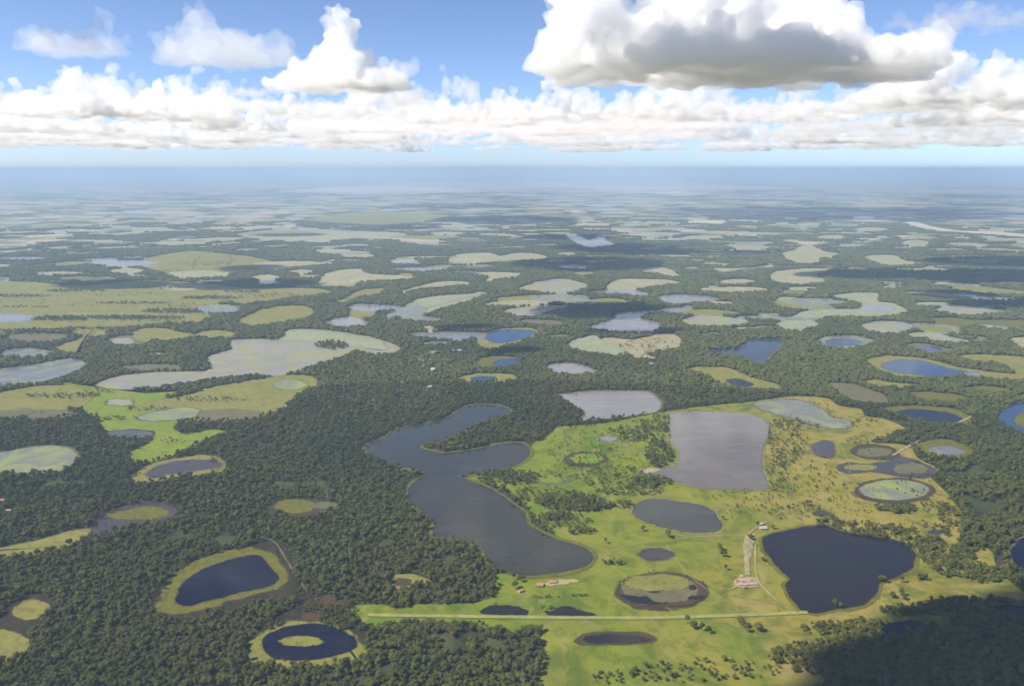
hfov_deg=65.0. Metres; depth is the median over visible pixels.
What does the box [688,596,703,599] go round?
pond
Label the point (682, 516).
lake
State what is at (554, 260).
meadow
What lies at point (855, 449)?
marsh
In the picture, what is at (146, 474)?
shore
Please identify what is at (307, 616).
mud flat
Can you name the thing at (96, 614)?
tree
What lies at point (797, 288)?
meadow
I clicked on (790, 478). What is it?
cattle trail
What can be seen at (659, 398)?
shore
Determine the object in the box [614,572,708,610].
marsh
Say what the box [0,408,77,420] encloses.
marsh
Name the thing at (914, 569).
shore
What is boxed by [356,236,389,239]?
meadow
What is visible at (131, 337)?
marsh
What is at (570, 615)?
shore
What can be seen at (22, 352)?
marsh
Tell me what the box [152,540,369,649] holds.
mud flat
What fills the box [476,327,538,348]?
shore
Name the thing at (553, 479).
meadow
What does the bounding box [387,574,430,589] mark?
meadow
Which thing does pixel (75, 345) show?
meadow
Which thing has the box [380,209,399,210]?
lake
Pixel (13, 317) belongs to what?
lake
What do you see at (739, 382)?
lake
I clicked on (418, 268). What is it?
lake
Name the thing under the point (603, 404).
lake
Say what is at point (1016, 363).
meadow
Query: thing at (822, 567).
lake
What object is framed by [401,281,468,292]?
meadow
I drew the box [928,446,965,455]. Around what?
marsh
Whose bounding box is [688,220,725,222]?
lake
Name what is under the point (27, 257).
lake
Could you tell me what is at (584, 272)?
meadow
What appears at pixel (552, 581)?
farmhouse
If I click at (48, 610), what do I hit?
tree
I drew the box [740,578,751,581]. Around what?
farmhouse
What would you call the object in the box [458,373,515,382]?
shore
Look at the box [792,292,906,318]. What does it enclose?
marsh
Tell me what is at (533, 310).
marsh
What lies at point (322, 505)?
marsh
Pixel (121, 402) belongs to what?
lake
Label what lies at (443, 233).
meadow
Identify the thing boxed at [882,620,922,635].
lake
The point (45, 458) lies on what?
marsh
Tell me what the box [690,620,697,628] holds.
tree
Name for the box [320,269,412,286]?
meadow
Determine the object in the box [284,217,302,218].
lake
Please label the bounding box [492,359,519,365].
lake
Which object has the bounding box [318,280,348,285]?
meadow
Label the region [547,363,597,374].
lake
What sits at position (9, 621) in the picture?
marsh
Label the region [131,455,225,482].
marsh
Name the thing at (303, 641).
meadow
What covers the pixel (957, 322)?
meadow
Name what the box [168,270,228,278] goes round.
meadow
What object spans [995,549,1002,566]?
pond
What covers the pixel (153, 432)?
shore
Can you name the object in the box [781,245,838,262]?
meadow
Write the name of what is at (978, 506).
ground
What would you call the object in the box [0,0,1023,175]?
sky
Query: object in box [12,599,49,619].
meadow
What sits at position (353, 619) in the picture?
tree
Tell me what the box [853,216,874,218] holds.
lake
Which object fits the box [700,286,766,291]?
meadow
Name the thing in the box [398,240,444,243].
meadow
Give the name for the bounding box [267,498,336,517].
marsh
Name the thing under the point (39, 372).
lake
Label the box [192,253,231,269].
meadow
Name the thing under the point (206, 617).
tree
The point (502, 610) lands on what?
pond
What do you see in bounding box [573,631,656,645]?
mud flat
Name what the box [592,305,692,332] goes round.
lake
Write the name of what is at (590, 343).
meadow
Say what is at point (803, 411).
marsh
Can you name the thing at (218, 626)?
tree
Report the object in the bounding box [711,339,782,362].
lake
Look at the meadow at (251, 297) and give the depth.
4587.00 m
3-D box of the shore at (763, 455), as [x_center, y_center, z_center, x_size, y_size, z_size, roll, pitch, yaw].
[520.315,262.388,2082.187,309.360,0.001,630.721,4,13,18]
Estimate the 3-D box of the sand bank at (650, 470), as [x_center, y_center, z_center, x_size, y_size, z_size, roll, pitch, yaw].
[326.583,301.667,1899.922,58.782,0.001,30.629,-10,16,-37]
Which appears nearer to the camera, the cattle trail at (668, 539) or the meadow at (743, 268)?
the cattle trail at (668, 539)
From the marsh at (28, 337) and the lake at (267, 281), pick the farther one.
the lake at (267, 281)
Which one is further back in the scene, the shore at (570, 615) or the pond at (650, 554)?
the pond at (650, 554)
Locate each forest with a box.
[0,217,1023,420]
[0,260,1023,685]
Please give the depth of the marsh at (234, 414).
2333.57 m
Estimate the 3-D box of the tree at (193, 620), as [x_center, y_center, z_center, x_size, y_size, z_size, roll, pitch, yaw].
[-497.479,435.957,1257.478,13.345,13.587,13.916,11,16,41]
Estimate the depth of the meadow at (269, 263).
6090.86 m
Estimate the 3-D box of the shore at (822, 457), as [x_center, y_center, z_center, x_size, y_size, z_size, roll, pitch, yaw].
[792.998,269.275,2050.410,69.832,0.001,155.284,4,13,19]
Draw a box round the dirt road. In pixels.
[892,397,1018,454]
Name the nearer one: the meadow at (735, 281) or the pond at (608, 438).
the pond at (608, 438)
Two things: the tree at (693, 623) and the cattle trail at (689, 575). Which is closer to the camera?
the tree at (693, 623)
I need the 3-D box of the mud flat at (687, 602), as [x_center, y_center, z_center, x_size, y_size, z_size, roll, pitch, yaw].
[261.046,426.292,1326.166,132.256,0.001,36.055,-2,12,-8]
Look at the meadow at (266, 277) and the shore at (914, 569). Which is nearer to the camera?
the shore at (914, 569)
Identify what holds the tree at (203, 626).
on the ground at (978, 506)
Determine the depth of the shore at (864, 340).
3374.77 m
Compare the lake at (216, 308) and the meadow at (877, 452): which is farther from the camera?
the lake at (216, 308)
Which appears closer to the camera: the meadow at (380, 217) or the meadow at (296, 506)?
the meadow at (296, 506)
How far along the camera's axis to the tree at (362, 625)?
1236.96 m
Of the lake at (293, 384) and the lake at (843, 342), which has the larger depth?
the lake at (843, 342)
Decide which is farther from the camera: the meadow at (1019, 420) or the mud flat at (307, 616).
the meadow at (1019, 420)
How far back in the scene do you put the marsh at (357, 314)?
3942.82 m
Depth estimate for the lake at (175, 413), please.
2333.57 m
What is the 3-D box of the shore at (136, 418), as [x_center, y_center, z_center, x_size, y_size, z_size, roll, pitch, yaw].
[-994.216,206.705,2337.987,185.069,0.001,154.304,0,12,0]
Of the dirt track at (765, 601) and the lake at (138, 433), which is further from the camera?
the lake at (138, 433)
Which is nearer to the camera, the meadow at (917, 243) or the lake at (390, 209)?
the meadow at (917, 243)
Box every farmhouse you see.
[549,580,556,583]
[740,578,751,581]
[746,582,757,585]
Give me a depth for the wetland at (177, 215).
14558.29 m
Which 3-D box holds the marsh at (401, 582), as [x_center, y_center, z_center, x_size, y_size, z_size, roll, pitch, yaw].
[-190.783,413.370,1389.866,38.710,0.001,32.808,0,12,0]
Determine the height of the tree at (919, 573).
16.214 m
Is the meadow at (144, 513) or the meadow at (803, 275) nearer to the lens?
the meadow at (144, 513)
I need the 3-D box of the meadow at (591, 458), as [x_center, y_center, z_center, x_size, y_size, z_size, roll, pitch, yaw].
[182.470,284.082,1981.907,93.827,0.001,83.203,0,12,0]
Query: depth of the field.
3929.66 m
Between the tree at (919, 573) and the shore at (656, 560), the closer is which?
the tree at (919, 573)
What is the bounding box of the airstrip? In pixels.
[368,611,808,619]
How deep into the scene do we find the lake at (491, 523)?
1740.50 m
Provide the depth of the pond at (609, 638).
1222.57 m
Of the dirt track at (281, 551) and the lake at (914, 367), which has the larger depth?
the lake at (914, 367)
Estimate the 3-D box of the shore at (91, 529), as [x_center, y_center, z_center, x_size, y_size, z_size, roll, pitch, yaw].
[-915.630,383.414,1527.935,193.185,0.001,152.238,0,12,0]
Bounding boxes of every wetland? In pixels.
[0,178,1023,252]
[0,232,1023,345]
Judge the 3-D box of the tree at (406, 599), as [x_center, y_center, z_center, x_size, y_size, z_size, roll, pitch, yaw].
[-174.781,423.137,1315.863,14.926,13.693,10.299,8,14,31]
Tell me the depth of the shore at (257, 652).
1187.88 m
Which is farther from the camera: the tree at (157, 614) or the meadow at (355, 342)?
the meadow at (355, 342)
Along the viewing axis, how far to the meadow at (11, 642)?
1210.34 m
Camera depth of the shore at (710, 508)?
1636.75 m
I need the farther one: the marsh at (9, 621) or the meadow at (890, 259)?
the meadow at (890, 259)
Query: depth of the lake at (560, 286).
4854.99 m
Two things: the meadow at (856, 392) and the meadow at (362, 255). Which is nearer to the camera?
the meadow at (856, 392)
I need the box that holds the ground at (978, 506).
[0,174,1023,685]
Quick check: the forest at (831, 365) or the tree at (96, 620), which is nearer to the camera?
the tree at (96, 620)
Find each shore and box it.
[0,445,79,473]
[0,528,92,559]
[95,329,399,389]
[104,398,134,406]
[106,429,154,439]
[135,407,201,421]
[144,459,224,478]
[154,547,288,614]
[248,620,366,667]
[272,379,308,389]
[361,403,597,578]
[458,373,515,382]
[475,356,518,367]
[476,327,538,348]
[480,605,528,614]
[546,606,595,615]
[557,390,663,421]
[628,498,724,534]
[636,548,675,560]
[637,411,773,490]
[753,399,853,428]
[759,524,919,615]
[810,440,835,458]
[867,355,1023,379]
[884,405,970,425]
[906,343,954,352]
[997,400,1023,432]
[1007,536,1023,562]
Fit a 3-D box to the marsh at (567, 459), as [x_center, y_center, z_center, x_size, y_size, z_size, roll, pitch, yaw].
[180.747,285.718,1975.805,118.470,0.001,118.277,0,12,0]
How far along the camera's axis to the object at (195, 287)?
4817.10 m
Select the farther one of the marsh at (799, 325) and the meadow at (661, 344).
the marsh at (799, 325)
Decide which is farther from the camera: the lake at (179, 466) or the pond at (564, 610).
the lake at (179, 466)
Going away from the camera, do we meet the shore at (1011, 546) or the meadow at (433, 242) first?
the shore at (1011, 546)
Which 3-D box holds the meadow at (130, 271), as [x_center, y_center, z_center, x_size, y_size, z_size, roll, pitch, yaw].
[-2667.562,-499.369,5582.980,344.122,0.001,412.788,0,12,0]
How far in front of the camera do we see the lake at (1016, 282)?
5070.93 m
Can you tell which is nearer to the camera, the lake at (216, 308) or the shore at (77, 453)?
the shore at (77, 453)
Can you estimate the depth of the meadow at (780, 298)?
4411.13 m
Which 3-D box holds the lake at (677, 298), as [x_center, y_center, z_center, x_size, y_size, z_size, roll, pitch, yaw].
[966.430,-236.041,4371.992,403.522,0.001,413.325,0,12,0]
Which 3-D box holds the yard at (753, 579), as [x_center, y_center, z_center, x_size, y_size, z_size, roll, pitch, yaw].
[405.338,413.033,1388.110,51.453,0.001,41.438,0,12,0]
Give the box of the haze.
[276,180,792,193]
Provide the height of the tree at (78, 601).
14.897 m
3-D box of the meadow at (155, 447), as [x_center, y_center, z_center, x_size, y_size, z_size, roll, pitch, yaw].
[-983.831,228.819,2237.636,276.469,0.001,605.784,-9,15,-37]
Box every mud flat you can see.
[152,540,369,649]
[301,595,346,625]
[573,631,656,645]
[636,593,704,606]
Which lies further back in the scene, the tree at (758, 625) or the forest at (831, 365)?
the forest at (831, 365)
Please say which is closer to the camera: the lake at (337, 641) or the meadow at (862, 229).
the lake at (337, 641)
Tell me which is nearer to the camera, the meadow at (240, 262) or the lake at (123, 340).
the lake at (123, 340)
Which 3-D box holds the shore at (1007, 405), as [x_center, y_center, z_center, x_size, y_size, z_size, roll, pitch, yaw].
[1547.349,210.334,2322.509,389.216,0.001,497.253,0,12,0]
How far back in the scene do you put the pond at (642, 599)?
1328.90 m
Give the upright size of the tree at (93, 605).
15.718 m
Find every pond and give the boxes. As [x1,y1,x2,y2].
[481,605,527,614]
[547,606,594,615]
[583,634,650,643]
[597,436,619,441]
[621,594,666,604]
[638,548,674,560]
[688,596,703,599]
[811,440,834,457]
[813,511,829,515]
[928,530,942,534]
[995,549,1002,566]
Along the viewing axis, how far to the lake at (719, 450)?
2036.18 m
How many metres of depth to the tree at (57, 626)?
1236.03 m
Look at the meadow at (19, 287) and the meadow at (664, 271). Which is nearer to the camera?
the meadow at (19, 287)
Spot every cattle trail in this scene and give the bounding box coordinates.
[603,536,737,554]
[666,545,721,597]
[770,428,802,519]
[838,441,857,511]
[876,586,1016,600]
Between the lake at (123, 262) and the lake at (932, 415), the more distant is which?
the lake at (123, 262)
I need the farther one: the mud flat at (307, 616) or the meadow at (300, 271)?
the meadow at (300, 271)
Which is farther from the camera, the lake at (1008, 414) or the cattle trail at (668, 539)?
the lake at (1008, 414)
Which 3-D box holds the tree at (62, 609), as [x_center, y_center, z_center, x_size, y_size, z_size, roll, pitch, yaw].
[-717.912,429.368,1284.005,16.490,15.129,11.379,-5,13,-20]
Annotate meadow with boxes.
[0,280,248,336]
[0,292,189,314]
[0,311,204,352]
[0,385,98,410]
[0,529,90,556]
[0,629,29,661]
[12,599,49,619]
[63,382,180,415]
[96,405,225,462]
[107,506,168,520]
[110,268,142,274]
[138,374,318,421]
[143,251,268,272]
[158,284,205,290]
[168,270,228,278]
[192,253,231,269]
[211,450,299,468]
[214,287,329,303]
[238,229,406,241]
[253,261,315,265]
[253,274,279,280]
[255,261,333,269]
[273,499,314,513]
[277,330,388,350]
[278,636,323,646]
[290,269,311,274]
[306,211,449,224]
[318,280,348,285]
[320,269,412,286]
[332,288,383,301]
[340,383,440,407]
[341,254,373,257]
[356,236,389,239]
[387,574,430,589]
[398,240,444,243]
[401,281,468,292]
[431,232,461,234]
[448,253,547,264]
[479,272,519,281]
[497,295,536,300]
[536,475,565,482]
[546,259,566,261]
[558,252,573,254]
[568,335,627,354]
[569,453,602,463]
[574,271,592,274]
[600,333,680,357]
[605,279,678,289]
[620,574,688,590]
[642,267,679,275]
[690,367,780,388]
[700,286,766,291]
[714,264,773,271]
[719,279,753,283]
[770,268,830,283]
[776,297,794,299]
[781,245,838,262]
[788,287,815,289]
[816,235,845,238]
[829,383,888,402]
[843,464,876,470]
[854,227,887,231]
[856,447,892,456]
[863,255,917,264]
[864,379,915,387]
[893,463,926,473]
[901,240,928,245]
[908,391,969,401]
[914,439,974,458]
[931,318,1023,327]
[959,354,1023,373]
[964,386,1010,391]
[1014,412,1023,426]
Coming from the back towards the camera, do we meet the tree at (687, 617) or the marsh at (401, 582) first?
the marsh at (401, 582)
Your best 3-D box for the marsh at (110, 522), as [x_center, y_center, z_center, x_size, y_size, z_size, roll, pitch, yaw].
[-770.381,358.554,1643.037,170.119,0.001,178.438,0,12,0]
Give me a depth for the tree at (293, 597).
1318.82 m
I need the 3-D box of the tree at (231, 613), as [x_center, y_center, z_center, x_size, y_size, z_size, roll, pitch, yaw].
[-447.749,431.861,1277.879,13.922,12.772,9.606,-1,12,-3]
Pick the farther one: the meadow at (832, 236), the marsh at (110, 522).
the meadow at (832, 236)
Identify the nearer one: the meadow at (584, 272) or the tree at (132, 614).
the tree at (132, 614)
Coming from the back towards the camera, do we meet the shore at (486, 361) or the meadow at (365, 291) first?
the meadow at (365, 291)
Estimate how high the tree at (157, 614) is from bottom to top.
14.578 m
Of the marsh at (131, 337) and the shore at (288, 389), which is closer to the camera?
the shore at (288, 389)
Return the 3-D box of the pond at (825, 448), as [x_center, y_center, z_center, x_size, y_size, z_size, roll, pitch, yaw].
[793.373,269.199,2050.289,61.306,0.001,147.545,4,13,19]
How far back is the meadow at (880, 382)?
2671.65 m
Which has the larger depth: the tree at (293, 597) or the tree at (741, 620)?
the tree at (293, 597)
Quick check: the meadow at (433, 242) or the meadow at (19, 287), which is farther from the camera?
the meadow at (433, 242)
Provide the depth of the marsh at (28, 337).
3416.40 m
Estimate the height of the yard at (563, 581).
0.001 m
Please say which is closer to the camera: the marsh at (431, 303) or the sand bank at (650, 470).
the sand bank at (650, 470)
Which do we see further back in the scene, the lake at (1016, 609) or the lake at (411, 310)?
the lake at (411, 310)
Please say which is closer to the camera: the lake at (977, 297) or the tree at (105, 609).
the tree at (105, 609)
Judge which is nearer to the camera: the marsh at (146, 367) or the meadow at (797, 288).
the marsh at (146, 367)
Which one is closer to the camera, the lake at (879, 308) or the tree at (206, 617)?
the tree at (206, 617)
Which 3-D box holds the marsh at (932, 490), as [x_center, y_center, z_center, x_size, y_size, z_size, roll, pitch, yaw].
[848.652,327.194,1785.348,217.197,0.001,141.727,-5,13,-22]
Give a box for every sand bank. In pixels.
[642,468,660,473]
[668,416,672,440]
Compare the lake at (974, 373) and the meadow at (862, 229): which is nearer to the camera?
the lake at (974, 373)
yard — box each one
[545,579,578,586]
[734,577,759,587]
[742,540,752,557]
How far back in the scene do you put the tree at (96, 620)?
1250.08 m
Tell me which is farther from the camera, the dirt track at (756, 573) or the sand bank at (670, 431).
the sand bank at (670, 431)
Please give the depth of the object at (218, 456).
1981.99 m
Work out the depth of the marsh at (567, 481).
1829.71 m
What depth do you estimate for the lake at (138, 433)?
2166.58 m
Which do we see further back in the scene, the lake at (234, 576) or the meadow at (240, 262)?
the meadow at (240, 262)
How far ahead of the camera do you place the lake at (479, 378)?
2733.63 m
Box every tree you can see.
[37,617,46,623]
[44,608,52,612]
[54,623,60,630]
[58,606,67,611]
[64,614,75,623]
[74,598,83,605]
[88,602,98,611]
[91,618,99,623]
[92,611,99,617]
[101,606,109,612]
[107,617,112,624]
[116,605,122,611]
[121,617,129,622]
[129,611,136,617]
[138,623,145,631]
[154,612,161,620]
[189,617,197,624]
[199,623,206,628]
[201,614,211,620]
[215,623,223,630]
[221,615,227,622]
[226,610,234,615]
[290,595,297,602]
[349,616,357,624]
[358,622,367,631]
[401,597,409,605]
[414,594,419,602]
[425,618,432,626]
[511,580,518,585]
[685,614,690,623]
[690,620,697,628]
[737,615,745,626]
[754,622,763,630]
[832,598,838,606]
[878,574,887,579]
[915,571,923,577]
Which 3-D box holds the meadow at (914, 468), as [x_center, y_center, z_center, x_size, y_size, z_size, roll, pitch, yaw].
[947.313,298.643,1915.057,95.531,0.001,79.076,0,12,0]
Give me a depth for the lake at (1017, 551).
1492.74 m
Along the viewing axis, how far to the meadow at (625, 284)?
4983.92 m
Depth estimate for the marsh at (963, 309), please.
4067.78 m
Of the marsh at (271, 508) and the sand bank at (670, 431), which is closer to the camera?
the marsh at (271, 508)
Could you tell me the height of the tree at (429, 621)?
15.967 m
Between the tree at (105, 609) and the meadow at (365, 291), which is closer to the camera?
the tree at (105, 609)
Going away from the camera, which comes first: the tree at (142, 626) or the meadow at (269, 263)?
the tree at (142, 626)
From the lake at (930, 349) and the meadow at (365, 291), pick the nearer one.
the lake at (930, 349)
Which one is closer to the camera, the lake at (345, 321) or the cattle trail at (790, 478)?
the cattle trail at (790, 478)
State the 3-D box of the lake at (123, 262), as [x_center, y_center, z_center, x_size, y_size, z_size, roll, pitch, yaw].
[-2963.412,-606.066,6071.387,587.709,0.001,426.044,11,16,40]
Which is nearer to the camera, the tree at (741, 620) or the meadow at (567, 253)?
the tree at (741, 620)
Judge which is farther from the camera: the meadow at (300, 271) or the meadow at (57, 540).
the meadow at (300, 271)
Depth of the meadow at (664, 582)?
1385.53 m
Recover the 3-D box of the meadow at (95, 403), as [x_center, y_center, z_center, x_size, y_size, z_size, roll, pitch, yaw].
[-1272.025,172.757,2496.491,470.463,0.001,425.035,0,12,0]
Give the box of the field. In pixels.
[238,305,313,324]
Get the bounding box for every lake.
[0,256,45,259]
[0,313,34,321]
[0,359,85,385]
[55,233,72,234]
[83,260,157,265]
[97,329,399,388]
[107,399,132,405]
[108,430,153,438]
[110,338,134,343]
[122,210,153,211]
[137,407,199,420]
[147,460,221,477]
[175,555,278,605]
[196,304,239,313]
[256,280,279,283]
[262,623,356,660]
[273,379,306,389]
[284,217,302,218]
[325,317,366,325]
[365,404,592,575]
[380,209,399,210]
[386,304,427,316]
[390,259,418,263]
[391,267,445,270]
[471,376,495,380]
[484,329,535,342]
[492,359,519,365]
[520,279,586,293]
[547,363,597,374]
[559,390,660,420]
[566,235,613,246]
[590,205,613,206]
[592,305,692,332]
[632,499,722,532]
[639,411,769,489]
[657,294,720,303]
[682,315,747,326]
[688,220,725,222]
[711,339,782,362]
[726,378,753,386]
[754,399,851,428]
[762,525,915,613]
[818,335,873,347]
[825,338,862,345]
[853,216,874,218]
[860,304,894,311]
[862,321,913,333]
[881,359,965,375]
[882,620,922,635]
[896,409,960,423]
[915,346,941,351]
[952,293,1013,300]
[964,371,981,376]
[988,605,1023,615]
[995,281,1023,283]
[998,401,1023,432]
[1010,538,1023,567]
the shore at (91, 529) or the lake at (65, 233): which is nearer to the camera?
the shore at (91, 529)
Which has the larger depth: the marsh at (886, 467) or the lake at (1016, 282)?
the lake at (1016, 282)
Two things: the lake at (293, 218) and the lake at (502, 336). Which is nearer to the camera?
the lake at (502, 336)
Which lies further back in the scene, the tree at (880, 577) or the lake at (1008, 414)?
the lake at (1008, 414)
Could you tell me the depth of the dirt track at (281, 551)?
1476.71 m
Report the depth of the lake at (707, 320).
3773.02 m
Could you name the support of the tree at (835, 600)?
on the shore at (914, 569)
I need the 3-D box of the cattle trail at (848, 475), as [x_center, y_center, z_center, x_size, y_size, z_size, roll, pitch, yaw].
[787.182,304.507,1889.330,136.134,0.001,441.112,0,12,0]
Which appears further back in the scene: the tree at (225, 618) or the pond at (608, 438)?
the pond at (608, 438)
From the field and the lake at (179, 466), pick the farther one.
the field
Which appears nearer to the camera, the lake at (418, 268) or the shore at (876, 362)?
the shore at (876, 362)
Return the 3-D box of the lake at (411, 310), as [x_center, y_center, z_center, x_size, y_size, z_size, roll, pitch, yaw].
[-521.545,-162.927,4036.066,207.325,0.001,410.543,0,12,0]
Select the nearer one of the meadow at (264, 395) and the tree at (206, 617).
the tree at (206, 617)
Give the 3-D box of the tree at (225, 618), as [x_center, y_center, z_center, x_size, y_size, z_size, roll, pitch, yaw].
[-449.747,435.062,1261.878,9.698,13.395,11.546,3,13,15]
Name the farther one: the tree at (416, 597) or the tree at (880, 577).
the tree at (880, 577)
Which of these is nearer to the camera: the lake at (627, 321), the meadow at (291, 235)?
the lake at (627, 321)
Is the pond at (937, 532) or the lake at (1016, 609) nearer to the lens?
the lake at (1016, 609)
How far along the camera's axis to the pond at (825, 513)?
1664.85 m
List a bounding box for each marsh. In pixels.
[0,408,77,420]
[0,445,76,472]
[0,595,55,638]
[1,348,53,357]
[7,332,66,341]
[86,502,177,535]
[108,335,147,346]
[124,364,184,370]
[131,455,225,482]
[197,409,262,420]
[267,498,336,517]
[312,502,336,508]
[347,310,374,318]
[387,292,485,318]
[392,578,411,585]
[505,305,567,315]
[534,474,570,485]
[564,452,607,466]
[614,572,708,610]
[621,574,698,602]
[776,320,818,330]
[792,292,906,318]
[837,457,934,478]
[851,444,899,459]
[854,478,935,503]
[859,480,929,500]
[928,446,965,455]
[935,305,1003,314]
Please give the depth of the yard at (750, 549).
1510.98 m
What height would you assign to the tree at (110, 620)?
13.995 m
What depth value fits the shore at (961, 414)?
2382.74 m
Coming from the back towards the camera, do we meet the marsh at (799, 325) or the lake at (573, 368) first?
the marsh at (799, 325)
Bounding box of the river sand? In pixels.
[903,222,1023,236]
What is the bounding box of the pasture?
[350,396,1023,685]
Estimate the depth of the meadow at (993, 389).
2611.08 m
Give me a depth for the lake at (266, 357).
2989.32 m
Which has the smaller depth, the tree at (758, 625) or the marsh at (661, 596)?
the tree at (758, 625)
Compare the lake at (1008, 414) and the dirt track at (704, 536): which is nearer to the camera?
the dirt track at (704, 536)
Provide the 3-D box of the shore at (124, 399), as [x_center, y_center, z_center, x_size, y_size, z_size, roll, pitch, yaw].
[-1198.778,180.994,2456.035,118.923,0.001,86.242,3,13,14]
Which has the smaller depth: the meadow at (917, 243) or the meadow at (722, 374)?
the meadow at (722, 374)
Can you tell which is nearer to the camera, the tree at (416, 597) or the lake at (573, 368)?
the tree at (416, 597)
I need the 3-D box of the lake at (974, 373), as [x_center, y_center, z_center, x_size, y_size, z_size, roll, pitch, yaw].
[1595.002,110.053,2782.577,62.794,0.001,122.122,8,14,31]
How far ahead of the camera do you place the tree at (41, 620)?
1253.59 m
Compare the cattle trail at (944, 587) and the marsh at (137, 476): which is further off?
the marsh at (137, 476)
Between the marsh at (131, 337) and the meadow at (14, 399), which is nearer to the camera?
the meadow at (14, 399)
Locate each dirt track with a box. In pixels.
[258,534,306,591]
[672,532,746,536]
[730,595,804,611]
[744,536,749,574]
[754,545,777,600]
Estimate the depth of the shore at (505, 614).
1295.72 m
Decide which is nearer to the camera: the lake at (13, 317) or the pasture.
the pasture
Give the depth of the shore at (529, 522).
1704.64 m
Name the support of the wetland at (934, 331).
on the ground at (978, 506)
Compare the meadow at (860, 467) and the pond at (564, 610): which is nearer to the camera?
the pond at (564, 610)
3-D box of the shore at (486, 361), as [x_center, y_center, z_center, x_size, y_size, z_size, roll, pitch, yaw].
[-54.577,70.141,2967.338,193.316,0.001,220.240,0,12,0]
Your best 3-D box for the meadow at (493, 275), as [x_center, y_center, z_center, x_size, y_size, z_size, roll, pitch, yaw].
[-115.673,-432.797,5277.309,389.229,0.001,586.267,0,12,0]
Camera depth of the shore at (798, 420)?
2343.34 m
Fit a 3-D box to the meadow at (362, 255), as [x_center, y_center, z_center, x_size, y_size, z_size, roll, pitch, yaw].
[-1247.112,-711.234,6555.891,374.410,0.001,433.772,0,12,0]
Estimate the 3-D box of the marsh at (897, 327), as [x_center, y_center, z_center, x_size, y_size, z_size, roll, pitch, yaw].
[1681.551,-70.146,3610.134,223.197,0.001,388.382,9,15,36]
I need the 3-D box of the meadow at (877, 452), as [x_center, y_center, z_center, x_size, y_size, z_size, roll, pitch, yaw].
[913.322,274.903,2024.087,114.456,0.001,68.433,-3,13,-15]
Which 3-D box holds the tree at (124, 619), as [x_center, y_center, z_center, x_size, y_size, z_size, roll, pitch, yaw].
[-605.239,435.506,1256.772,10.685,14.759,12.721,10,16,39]
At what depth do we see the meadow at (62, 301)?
4280.17 m
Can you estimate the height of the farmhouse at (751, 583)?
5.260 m
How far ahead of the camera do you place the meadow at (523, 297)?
4411.24 m
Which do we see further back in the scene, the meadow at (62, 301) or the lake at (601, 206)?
the lake at (601, 206)
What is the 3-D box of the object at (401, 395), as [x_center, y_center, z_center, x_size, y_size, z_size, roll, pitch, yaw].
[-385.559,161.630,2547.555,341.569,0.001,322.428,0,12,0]
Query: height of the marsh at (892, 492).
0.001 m
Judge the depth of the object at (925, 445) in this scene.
2073.66 m
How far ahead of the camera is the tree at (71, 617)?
1260.19 m
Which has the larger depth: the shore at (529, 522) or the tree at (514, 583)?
the shore at (529, 522)
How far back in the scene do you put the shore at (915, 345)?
3224.93 m

